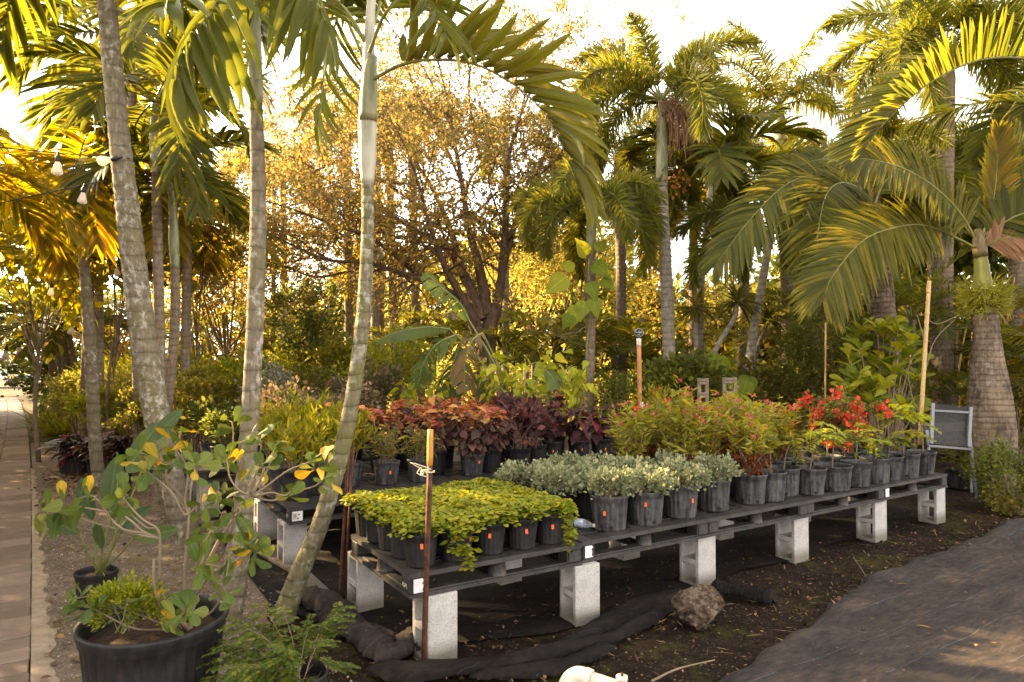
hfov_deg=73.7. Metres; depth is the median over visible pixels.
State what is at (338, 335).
palm
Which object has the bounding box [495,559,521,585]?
concrete block
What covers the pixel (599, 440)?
potted burgundy plant
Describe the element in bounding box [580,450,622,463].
potted grey bush
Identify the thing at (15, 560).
path
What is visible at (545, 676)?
leaf litter
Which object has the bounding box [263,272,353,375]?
green tree
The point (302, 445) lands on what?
potted yellow green shrub
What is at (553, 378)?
split leaf plant
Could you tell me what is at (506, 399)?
potted burgundy plant
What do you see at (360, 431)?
potted yellow green shrub
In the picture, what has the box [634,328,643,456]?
sprinkler riser
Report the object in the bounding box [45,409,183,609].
potted paddle leaf plant
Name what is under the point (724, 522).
concrete block
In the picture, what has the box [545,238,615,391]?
climbing vine
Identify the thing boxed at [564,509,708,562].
plastic pallet
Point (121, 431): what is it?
grass tuft
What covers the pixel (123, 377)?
bed shrub
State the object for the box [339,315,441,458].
bed shrub
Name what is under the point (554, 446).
potted burgundy plant
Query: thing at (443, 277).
tree
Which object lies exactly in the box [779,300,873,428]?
leafy shrub
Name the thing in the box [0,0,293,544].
palm tree
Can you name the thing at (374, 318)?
royal palm
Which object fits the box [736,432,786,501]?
potted young tree
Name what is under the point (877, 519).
concrete block
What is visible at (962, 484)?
potted weedy plant
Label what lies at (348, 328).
royal palm
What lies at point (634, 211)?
foxtail palm
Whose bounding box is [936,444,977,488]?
potted weedy plant
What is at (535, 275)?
green tree
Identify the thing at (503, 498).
potted groundcover
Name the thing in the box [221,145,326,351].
royal palm
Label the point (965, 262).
green wall
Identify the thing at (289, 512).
plastic pallet
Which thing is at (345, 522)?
rusty stake
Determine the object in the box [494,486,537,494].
potted groundcover
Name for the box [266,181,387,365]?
golden tree
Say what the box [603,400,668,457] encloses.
potted pink flower
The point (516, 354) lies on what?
palm
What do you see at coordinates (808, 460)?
potted young tree
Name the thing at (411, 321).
strap leaf plant
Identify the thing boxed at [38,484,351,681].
pebbles
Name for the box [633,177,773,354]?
foxtail palm
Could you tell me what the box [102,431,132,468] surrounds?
potted purple plant
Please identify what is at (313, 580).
weathered board
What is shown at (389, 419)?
potted copperleaf
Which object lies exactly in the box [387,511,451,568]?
potted groundcover
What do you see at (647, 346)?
palm
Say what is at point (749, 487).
potted pink flower
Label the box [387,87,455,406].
royal palm
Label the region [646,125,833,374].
foxtail palm
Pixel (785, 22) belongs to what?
sky
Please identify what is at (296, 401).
potted yellow green shrub
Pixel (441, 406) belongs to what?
potted copperleaf
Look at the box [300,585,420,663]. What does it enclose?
crumpled weed cloth
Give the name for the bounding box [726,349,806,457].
bed shrub
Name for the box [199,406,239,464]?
potted shrub
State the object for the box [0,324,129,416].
dark shrub tree
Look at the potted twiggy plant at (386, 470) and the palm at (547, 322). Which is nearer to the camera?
the potted twiggy plant at (386, 470)
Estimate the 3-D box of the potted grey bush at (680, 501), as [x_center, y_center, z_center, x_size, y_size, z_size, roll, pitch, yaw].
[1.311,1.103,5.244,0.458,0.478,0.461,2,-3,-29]
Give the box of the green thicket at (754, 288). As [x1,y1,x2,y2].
[388,267,1023,438]
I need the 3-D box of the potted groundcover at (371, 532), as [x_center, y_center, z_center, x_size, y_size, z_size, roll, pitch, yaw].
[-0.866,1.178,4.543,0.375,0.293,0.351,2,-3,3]
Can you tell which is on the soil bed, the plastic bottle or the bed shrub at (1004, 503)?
the bed shrub at (1004, 503)
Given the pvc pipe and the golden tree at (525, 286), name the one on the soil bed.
the pvc pipe
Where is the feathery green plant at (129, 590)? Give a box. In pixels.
[80,567,169,633]
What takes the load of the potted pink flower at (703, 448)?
on the plastic pallet at (797, 508)
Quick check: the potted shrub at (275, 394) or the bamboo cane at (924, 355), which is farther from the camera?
the bamboo cane at (924, 355)
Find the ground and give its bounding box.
[0,368,861,681]
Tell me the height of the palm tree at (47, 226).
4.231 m
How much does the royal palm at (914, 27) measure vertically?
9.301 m
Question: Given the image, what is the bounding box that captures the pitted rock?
[671,584,724,630]
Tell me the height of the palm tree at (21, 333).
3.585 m
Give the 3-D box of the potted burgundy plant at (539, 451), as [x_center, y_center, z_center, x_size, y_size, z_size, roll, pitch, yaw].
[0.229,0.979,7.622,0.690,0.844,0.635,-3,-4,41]
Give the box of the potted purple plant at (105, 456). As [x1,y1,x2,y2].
[62,433,117,475]
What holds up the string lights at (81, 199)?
hanging from the palm tree at (47, 226)
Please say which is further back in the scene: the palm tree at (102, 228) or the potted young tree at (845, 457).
the palm tree at (102, 228)
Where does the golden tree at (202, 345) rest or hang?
on the ground
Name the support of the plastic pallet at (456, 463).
on the concrete block
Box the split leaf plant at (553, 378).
[376,271,562,402]
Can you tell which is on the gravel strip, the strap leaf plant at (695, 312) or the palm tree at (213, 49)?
the palm tree at (213, 49)
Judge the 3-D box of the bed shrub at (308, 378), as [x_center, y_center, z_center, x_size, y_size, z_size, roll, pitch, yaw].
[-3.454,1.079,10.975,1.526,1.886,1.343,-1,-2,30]
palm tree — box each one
[0,0,283,472]
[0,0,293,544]
[0,119,207,488]
[0,122,95,265]
[0,185,216,449]
[0,229,79,312]
[0,277,128,422]
[0,283,125,422]
[0,289,124,411]
[0,292,127,393]
[0,294,125,354]
[16,24,265,504]
[22,193,192,443]
[56,115,283,412]
[73,187,290,459]
[118,0,392,632]
[218,0,615,623]
[670,191,884,399]
[697,91,962,450]
[821,7,1023,166]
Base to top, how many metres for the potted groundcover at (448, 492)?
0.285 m
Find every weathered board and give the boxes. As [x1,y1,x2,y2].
[197,515,228,532]
[214,520,292,570]
[287,569,327,588]
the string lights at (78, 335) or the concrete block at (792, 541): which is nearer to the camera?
the concrete block at (792, 541)
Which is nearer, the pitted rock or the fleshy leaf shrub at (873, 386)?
the pitted rock
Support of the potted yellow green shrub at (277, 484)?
on the plastic pallet at (289, 512)
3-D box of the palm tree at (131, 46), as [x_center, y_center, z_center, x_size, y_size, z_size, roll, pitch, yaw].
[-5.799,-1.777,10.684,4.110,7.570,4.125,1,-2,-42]
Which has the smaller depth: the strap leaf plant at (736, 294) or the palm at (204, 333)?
the strap leaf plant at (736, 294)
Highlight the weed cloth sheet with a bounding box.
[718,518,1023,681]
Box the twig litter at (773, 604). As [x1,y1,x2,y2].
[373,507,1018,681]
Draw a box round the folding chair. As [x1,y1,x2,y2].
[914,403,978,497]
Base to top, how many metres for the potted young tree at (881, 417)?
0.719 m
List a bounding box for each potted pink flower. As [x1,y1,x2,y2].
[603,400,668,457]
[630,397,679,460]
[649,375,713,481]
[659,400,711,467]
[681,396,724,462]
[688,402,734,476]
[708,393,740,463]
[710,381,768,495]
[723,408,785,504]
[732,393,780,459]
[737,403,780,468]
[758,393,801,464]
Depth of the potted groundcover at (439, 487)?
4.96 m
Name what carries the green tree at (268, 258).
on the ground
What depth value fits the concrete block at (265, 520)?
6.49 m
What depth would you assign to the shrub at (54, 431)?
14.90 m
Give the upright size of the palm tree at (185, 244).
4.438 m
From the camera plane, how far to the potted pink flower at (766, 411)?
6.25 m
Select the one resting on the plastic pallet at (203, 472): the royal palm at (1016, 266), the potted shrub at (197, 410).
the potted shrub at (197, 410)
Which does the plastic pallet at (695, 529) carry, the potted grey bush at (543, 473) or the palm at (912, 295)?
the potted grey bush at (543, 473)
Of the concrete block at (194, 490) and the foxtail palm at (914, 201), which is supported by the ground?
the foxtail palm at (914, 201)
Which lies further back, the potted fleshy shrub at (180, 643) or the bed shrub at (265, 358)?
the bed shrub at (265, 358)
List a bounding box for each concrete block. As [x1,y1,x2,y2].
[189,477,196,500]
[196,482,218,517]
[254,498,277,539]
[277,518,306,563]
[347,550,383,612]
[413,590,456,659]
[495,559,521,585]
[560,561,599,626]
[609,536,639,560]
[679,533,715,585]
[697,378,708,416]
[715,519,733,539]
[722,377,736,451]
[775,513,808,563]
[848,497,871,507]
[856,498,886,542]
[917,485,945,524]
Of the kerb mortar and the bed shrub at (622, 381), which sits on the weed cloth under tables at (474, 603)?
the bed shrub at (622, 381)
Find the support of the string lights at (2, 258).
hanging from the palm tree at (131, 46)
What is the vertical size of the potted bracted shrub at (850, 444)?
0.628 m
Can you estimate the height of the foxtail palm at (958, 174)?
6.291 m
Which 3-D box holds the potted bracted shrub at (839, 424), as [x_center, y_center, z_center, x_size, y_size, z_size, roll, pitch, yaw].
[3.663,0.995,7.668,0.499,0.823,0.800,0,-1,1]
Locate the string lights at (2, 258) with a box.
[0,246,169,274]
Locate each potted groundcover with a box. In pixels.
[340,489,393,536]
[351,494,401,542]
[363,501,418,550]
[375,506,425,558]
[381,487,424,495]
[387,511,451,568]
[394,490,436,505]
[403,497,445,508]
[413,484,453,491]
[416,502,465,552]
[421,489,460,500]
[431,510,485,571]
[434,491,478,508]
[441,480,480,488]
[450,495,499,547]
[452,485,494,492]
[461,504,520,555]
[465,488,510,500]
[467,477,505,486]
[486,481,522,490]
[488,494,529,542]
[493,498,549,549]
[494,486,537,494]
[516,491,552,536]
[526,494,578,551]
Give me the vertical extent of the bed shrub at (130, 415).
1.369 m
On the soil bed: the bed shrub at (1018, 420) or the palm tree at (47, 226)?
the bed shrub at (1018, 420)
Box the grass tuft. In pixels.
[49,423,131,447]
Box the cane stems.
[427,277,1017,416]
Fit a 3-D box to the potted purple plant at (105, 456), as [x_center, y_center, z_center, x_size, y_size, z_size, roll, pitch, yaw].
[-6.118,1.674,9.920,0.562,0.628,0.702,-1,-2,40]
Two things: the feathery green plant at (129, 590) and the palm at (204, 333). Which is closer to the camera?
the feathery green plant at (129, 590)
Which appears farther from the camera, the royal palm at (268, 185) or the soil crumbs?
the royal palm at (268, 185)
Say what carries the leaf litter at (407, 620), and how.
on the weed cloth under tables at (474, 603)
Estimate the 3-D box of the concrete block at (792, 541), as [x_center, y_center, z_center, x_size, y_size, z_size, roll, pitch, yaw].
[2.426,1.697,5.916,0.194,0.390,0.194,1,-2,-31]
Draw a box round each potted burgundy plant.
[483,389,521,464]
[495,397,550,469]
[507,391,561,463]
[535,390,569,458]
[543,398,572,455]
[559,402,597,457]
[579,404,621,459]
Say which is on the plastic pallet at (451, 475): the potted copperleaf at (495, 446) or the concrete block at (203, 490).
the potted copperleaf at (495, 446)
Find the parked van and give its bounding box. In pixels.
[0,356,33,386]
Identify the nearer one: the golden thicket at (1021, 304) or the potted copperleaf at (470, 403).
the potted copperleaf at (470, 403)
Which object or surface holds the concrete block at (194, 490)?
on the weed cloth under tables at (474, 603)
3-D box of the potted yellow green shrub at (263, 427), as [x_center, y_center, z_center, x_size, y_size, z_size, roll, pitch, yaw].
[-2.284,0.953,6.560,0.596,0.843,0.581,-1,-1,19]
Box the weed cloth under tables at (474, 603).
[210,484,933,641]
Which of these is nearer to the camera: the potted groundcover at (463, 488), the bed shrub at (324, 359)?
the potted groundcover at (463, 488)
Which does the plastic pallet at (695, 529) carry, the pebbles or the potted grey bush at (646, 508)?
the potted grey bush at (646, 508)
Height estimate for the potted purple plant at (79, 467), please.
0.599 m
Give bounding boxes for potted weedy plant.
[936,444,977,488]
[946,446,969,490]
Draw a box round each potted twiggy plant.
[355,419,420,484]
[393,422,444,481]
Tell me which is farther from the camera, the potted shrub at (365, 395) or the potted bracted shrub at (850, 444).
the potted shrub at (365, 395)
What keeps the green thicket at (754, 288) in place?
on the ground
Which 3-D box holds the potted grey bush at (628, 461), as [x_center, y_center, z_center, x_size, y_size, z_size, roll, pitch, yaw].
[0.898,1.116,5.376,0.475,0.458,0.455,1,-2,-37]
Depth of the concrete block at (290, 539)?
5.65 m
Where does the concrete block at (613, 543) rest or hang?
on the weed cloth under tables at (474, 603)
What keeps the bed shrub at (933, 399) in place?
on the soil bed
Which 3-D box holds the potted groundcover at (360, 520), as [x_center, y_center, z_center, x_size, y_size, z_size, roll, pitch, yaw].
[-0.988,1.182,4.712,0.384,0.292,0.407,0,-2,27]
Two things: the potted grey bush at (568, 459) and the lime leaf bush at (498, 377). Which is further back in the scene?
the lime leaf bush at (498, 377)
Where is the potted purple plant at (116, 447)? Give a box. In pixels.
[102,427,130,463]
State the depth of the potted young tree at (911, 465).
6.85 m
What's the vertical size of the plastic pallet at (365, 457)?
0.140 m
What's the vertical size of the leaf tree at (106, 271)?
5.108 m
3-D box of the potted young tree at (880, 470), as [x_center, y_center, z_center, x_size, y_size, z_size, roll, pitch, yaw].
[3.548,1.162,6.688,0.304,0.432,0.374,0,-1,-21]
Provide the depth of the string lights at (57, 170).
6.31 m
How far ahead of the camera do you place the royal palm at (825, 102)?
14.89 m
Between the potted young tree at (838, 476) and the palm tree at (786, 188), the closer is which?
the potted young tree at (838, 476)
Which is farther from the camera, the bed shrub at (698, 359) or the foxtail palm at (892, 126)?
the foxtail palm at (892, 126)
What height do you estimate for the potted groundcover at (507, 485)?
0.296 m
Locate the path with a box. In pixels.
[0,398,31,681]
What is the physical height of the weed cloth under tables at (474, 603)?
0.026 m
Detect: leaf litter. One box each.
[17,455,148,515]
[40,456,281,678]
[271,510,946,653]
[350,492,1023,680]
[744,536,1023,681]
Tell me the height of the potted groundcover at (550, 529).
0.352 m
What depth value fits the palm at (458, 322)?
14.78 m
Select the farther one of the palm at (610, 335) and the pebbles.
the palm at (610, 335)
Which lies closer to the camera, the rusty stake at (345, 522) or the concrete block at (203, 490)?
the rusty stake at (345, 522)
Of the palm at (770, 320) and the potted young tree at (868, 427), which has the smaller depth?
the potted young tree at (868, 427)
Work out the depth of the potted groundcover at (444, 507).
4.25 m
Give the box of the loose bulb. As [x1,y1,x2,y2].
[97,156,122,165]
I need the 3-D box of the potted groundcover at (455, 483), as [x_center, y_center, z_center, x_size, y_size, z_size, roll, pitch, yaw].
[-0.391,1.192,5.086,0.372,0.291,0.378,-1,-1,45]
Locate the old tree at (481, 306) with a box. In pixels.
[150,0,694,416]
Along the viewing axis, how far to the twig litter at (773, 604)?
4.75 m
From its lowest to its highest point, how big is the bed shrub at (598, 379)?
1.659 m
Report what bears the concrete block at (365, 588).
on the weed cloth under tables at (474, 603)
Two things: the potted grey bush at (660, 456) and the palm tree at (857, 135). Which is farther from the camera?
the palm tree at (857, 135)
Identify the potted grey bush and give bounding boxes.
[492,458,552,490]
[525,458,582,523]
[544,449,582,506]
[568,454,614,519]
[578,465,641,531]
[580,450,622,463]
[603,452,657,514]
[617,461,679,525]
[635,448,683,508]
[651,454,716,518]
[682,450,745,511]
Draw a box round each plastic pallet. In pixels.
[183,456,296,483]
[255,467,374,500]
[260,477,415,524]
[350,534,581,599]
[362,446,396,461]
[362,457,461,473]
[397,468,521,487]
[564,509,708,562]
[684,496,807,536]
[783,484,884,516]
[861,472,947,499]
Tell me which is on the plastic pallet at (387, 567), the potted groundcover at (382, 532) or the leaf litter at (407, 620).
the potted groundcover at (382, 532)
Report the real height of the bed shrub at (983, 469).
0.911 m
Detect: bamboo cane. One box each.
[824,322,826,452]
[906,280,959,444]
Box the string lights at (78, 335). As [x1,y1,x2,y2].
[20,329,81,349]
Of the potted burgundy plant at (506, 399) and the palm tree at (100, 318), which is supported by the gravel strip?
the palm tree at (100, 318)
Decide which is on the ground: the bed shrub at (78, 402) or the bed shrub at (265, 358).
the bed shrub at (265, 358)
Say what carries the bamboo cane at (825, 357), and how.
on the soil bed
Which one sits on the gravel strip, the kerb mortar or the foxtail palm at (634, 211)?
the kerb mortar
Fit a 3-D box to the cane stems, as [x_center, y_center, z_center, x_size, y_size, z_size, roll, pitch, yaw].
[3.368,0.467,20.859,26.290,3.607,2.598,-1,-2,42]
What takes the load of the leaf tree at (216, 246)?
on the ground
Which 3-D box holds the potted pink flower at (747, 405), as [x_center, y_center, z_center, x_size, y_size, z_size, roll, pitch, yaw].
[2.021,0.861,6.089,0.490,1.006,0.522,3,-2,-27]
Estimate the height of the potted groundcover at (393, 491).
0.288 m
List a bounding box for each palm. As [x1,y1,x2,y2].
[164,297,291,361]
[210,120,357,331]
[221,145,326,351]
[240,307,354,366]
[284,72,465,403]
[287,100,399,343]
[307,55,462,400]
[324,236,440,408]
[345,321,451,393]
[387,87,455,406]
[389,308,527,437]
[430,87,560,386]
[430,325,612,397]
[482,311,621,393]
[504,154,672,459]
[545,105,705,440]
[547,5,762,453]
[547,313,684,449]
[573,316,711,400]
[615,97,830,349]
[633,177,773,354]
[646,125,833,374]
[660,299,807,372]
[687,13,889,437]
[733,262,919,447]
[760,113,955,376]
[766,118,983,423]
[785,119,1023,493]
[814,0,1023,454]
[832,242,1023,448]
[866,129,1023,341]
[895,290,1023,404]
[904,356,1023,454]
[916,313,1023,379]
[922,116,1023,431]
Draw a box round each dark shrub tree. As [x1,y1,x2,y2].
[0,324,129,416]
[760,327,822,456]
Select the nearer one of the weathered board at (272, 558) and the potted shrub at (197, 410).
the weathered board at (272, 558)
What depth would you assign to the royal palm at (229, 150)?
17.95 m
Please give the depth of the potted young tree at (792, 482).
5.96 m
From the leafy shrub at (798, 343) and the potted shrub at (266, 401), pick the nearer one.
the potted shrub at (266, 401)
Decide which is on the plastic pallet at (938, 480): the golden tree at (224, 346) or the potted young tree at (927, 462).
the potted young tree at (927, 462)
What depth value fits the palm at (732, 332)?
12.89 m
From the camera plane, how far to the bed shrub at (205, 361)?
11.48 m
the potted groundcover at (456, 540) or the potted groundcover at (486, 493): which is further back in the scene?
the potted groundcover at (486, 493)
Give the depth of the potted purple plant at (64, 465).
10.21 m
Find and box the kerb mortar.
[30,468,59,681]
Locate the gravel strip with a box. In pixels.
[30,441,282,681]
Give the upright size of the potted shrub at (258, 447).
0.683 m
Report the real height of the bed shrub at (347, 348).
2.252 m
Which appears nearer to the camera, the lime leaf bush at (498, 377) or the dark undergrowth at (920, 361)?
the lime leaf bush at (498, 377)
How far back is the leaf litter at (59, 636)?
5.26 m
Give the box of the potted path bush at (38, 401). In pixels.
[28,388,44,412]
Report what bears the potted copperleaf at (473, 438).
on the plastic pallet at (451, 475)
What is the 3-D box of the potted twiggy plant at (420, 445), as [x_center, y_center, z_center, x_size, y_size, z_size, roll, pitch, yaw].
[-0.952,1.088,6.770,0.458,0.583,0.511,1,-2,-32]
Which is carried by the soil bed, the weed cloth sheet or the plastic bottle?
the weed cloth sheet
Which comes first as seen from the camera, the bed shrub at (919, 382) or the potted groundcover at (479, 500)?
the potted groundcover at (479, 500)
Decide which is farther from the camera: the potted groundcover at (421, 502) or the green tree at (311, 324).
the green tree at (311, 324)
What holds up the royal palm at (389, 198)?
on the ground
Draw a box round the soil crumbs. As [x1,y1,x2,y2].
[376,513,1001,681]
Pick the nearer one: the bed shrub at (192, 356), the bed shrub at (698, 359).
the bed shrub at (698, 359)
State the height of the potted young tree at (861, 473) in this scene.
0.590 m
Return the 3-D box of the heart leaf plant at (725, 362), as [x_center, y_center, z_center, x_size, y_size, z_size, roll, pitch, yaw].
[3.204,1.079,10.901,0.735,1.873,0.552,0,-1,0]
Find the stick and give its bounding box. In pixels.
[651,659,714,681]
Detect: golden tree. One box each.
[0,273,77,381]
[150,249,270,356]
[152,233,285,439]
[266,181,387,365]
[459,187,603,383]
[626,238,769,353]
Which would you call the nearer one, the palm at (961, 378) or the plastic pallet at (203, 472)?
the plastic pallet at (203, 472)
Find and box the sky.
[0,0,1022,359]
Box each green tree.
[198,192,305,400]
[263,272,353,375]
[490,173,659,422]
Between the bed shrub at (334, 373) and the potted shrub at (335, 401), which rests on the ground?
the bed shrub at (334, 373)
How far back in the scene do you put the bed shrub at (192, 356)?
13.43 m
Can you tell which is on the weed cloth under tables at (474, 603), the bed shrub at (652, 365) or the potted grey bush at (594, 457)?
the bed shrub at (652, 365)
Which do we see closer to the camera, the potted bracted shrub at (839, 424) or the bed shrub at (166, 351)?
the potted bracted shrub at (839, 424)
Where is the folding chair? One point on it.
(952, 424)
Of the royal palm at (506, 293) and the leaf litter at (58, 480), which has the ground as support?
the royal palm at (506, 293)
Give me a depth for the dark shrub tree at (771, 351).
12.09 m
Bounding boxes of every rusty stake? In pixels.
[338,447,354,598]
[410,429,434,658]
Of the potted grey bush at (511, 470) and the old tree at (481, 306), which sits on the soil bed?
the old tree at (481, 306)
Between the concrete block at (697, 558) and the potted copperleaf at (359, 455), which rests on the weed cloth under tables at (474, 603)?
the concrete block at (697, 558)
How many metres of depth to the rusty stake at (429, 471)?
3.76 m
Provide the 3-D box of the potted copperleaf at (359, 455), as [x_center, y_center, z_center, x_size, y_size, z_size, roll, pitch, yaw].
[-1.771,1.029,7.457,0.546,0.739,0.493,0,-1,-6]
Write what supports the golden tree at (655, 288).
on the ground
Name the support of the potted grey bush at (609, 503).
on the plastic pallet at (695, 529)
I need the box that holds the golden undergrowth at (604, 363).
[385,338,1023,454]
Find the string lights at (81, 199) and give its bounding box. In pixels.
[0,179,111,203]
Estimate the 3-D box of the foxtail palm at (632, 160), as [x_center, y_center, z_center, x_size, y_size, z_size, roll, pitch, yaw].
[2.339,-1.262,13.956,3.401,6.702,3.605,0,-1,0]
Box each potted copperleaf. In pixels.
[326,402,366,460]
[359,405,407,472]
[385,399,427,468]
[401,407,457,474]
[418,395,467,467]
[444,404,503,475]
[452,396,497,463]
[465,405,518,472]
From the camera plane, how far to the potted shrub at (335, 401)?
7.57 m
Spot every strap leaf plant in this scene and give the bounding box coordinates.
[388,304,425,362]
[674,284,724,349]
[708,276,770,353]
[739,301,790,369]
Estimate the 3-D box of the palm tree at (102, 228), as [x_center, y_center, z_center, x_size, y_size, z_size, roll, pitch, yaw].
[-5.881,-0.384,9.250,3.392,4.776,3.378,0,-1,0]
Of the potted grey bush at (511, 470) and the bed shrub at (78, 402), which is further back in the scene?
the bed shrub at (78, 402)
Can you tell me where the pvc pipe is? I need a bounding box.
[559,666,627,681]
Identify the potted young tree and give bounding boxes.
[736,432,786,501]
[765,431,800,464]
[767,437,824,496]
[784,430,819,464]
[795,421,846,495]
[812,429,862,491]
[813,428,842,462]
[823,427,870,458]
[840,423,883,487]
[840,424,884,454]
[853,437,894,483]
[865,404,920,452]
[873,434,916,479]
[887,428,936,478]
[893,404,941,474]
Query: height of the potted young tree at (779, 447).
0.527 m
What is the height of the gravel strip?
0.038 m
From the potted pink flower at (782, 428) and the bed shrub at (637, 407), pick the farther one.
the bed shrub at (637, 407)
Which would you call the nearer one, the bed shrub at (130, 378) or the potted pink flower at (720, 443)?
the potted pink flower at (720, 443)
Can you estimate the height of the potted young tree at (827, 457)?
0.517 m
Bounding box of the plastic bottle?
[567,517,594,528]
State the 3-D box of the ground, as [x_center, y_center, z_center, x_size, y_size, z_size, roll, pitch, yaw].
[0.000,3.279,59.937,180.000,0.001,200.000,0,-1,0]
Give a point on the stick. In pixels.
(663, 675)
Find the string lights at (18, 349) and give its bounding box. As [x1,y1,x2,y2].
[1,313,94,359]
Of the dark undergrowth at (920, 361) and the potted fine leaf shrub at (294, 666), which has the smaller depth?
the potted fine leaf shrub at (294, 666)
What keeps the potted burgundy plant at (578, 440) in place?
on the plastic pallet
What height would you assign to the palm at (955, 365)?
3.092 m
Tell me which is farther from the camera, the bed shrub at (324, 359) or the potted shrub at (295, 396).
the bed shrub at (324, 359)
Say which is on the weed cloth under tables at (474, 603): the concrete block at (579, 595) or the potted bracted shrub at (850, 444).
the concrete block at (579, 595)
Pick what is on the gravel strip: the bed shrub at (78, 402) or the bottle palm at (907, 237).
the bed shrub at (78, 402)
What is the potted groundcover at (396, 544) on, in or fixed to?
on the plastic pallet at (387, 567)
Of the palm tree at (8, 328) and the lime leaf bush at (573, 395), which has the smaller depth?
the lime leaf bush at (573, 395)
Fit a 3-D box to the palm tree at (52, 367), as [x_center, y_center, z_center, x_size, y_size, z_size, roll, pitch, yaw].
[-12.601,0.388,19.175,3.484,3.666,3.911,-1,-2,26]
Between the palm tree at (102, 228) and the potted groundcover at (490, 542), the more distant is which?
the palm tree at (102, 228)
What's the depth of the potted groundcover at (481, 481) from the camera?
5.18 m
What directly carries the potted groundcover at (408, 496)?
on the plastic pallet at (387, 567)
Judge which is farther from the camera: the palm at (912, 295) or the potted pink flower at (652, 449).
the palm at (912, 295)
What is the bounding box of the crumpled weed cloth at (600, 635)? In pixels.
[366,579,777,681]
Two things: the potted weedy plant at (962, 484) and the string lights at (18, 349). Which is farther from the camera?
the string lights at (18, 349)
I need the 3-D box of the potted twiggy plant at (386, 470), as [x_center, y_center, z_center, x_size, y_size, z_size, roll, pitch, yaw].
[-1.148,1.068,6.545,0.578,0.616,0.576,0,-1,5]
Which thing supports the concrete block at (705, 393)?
on the weed cloth under tables at (474, 603)
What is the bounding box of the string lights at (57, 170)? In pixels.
[0,147,129,175]
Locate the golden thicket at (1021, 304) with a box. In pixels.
[239,258,1023,421]
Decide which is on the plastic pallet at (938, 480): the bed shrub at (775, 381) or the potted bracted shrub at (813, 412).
the potted bracted shrub at (813, 412)
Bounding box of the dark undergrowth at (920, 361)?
[627,322,1007,426]
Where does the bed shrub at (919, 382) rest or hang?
on the soil bed
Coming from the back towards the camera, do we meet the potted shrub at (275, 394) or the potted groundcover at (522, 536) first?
the potted shrub at (275, 394)
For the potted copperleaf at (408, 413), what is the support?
on the plastic pallet at (456, 463)
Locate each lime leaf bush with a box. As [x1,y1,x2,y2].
[387,376,450,454]
[475,352,548,439]
[534,349,599,453]
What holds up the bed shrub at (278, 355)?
on the ground
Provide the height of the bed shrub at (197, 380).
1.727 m
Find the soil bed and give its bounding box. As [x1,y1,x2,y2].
[184,432,1023,681]
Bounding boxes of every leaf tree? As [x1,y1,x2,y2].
[0,142,152,461]
[53,214,181,438]
[164,188,249,451]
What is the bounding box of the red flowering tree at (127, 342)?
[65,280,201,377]
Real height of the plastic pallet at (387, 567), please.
0.140 m
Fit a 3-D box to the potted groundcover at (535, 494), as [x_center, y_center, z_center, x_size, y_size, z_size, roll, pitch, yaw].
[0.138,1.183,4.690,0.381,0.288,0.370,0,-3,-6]
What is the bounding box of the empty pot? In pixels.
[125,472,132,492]
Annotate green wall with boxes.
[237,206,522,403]
[473,119,1007,424]
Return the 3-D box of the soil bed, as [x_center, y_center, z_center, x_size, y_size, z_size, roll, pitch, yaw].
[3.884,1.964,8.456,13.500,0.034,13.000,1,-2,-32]
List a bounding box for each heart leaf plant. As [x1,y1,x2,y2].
[694,350,735,455]
[727,375,761,402]
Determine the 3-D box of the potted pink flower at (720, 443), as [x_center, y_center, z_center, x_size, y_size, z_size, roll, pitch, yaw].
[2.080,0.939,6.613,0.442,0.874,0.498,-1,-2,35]
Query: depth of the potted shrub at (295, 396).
8.16 m
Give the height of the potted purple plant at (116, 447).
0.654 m
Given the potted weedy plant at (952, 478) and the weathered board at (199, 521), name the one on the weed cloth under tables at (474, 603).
the weathered board at (199, 521)
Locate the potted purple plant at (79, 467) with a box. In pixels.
[47,434,89,475]
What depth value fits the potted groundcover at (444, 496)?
4.59 m
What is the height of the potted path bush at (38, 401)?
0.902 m
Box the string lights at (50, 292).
[0,262,120,295]
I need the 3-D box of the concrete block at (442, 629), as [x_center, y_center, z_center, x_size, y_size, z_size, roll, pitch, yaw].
[-0.451,1.649,3.992,0.194,0.390,0.194,1,-2,-35]
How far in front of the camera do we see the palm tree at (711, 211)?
11.50 m
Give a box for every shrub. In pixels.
[3,403,77,440]
[4,396,64,430]
[32,406,342,681]
[38,369,123,441]
[61,382,128,432]
[64,350,131,430]
[72,348,132,437]
[101,383,178,469]
[105,335,206,394]
[115,354,211,434]
[165,337,277,373]
[165,348,221,436]
[173,359,241,453]
[177,355,243,440]
[180,394,233,452]
[182,355,264,449]
[196,602,360,681]
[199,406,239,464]
[203,328,297,398]
[213,343,292,399]
[228,425,263,454]
[234,354,294,404]
[237,381,288,456]
[258,396,302,484]
[258,398,311,492]
[259,375,320,464]
[260,383,317,410]
[262,350,340,397]
[263,339,311,381]
[271,410,337,500]
[278,359,374,400]
[282,386,343,467]
[297,375,347,397]
[297,395,355,494]
[299,334,349,388]
[300,390,343,414]
[302,334,393,377]
[311,390,344,411]
[330,380,383,420]
[332,352,408,445]
[334,402,378,486]
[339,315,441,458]
[565,365,632,436]
[595,366,667,456]
[628,378,681,452]
[629,355,713,455]
[651,347,734,460]
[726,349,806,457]
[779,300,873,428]
[784,403,845,457]
[794,382,897,453]
[812,414,876,456]
[816,396,863,448]
[829,315,934,447]
[836,347,941,421]
[904,382,945,449]
[951,431,1023,507]
[961,352,1023,461]
[979,480,1023,515]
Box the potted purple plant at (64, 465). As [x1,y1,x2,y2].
[37,432,81,473]
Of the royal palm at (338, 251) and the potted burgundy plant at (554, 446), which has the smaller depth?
the potted burgundy plant at (554, 446)
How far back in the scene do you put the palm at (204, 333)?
15.91 m
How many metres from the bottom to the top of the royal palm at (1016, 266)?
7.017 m

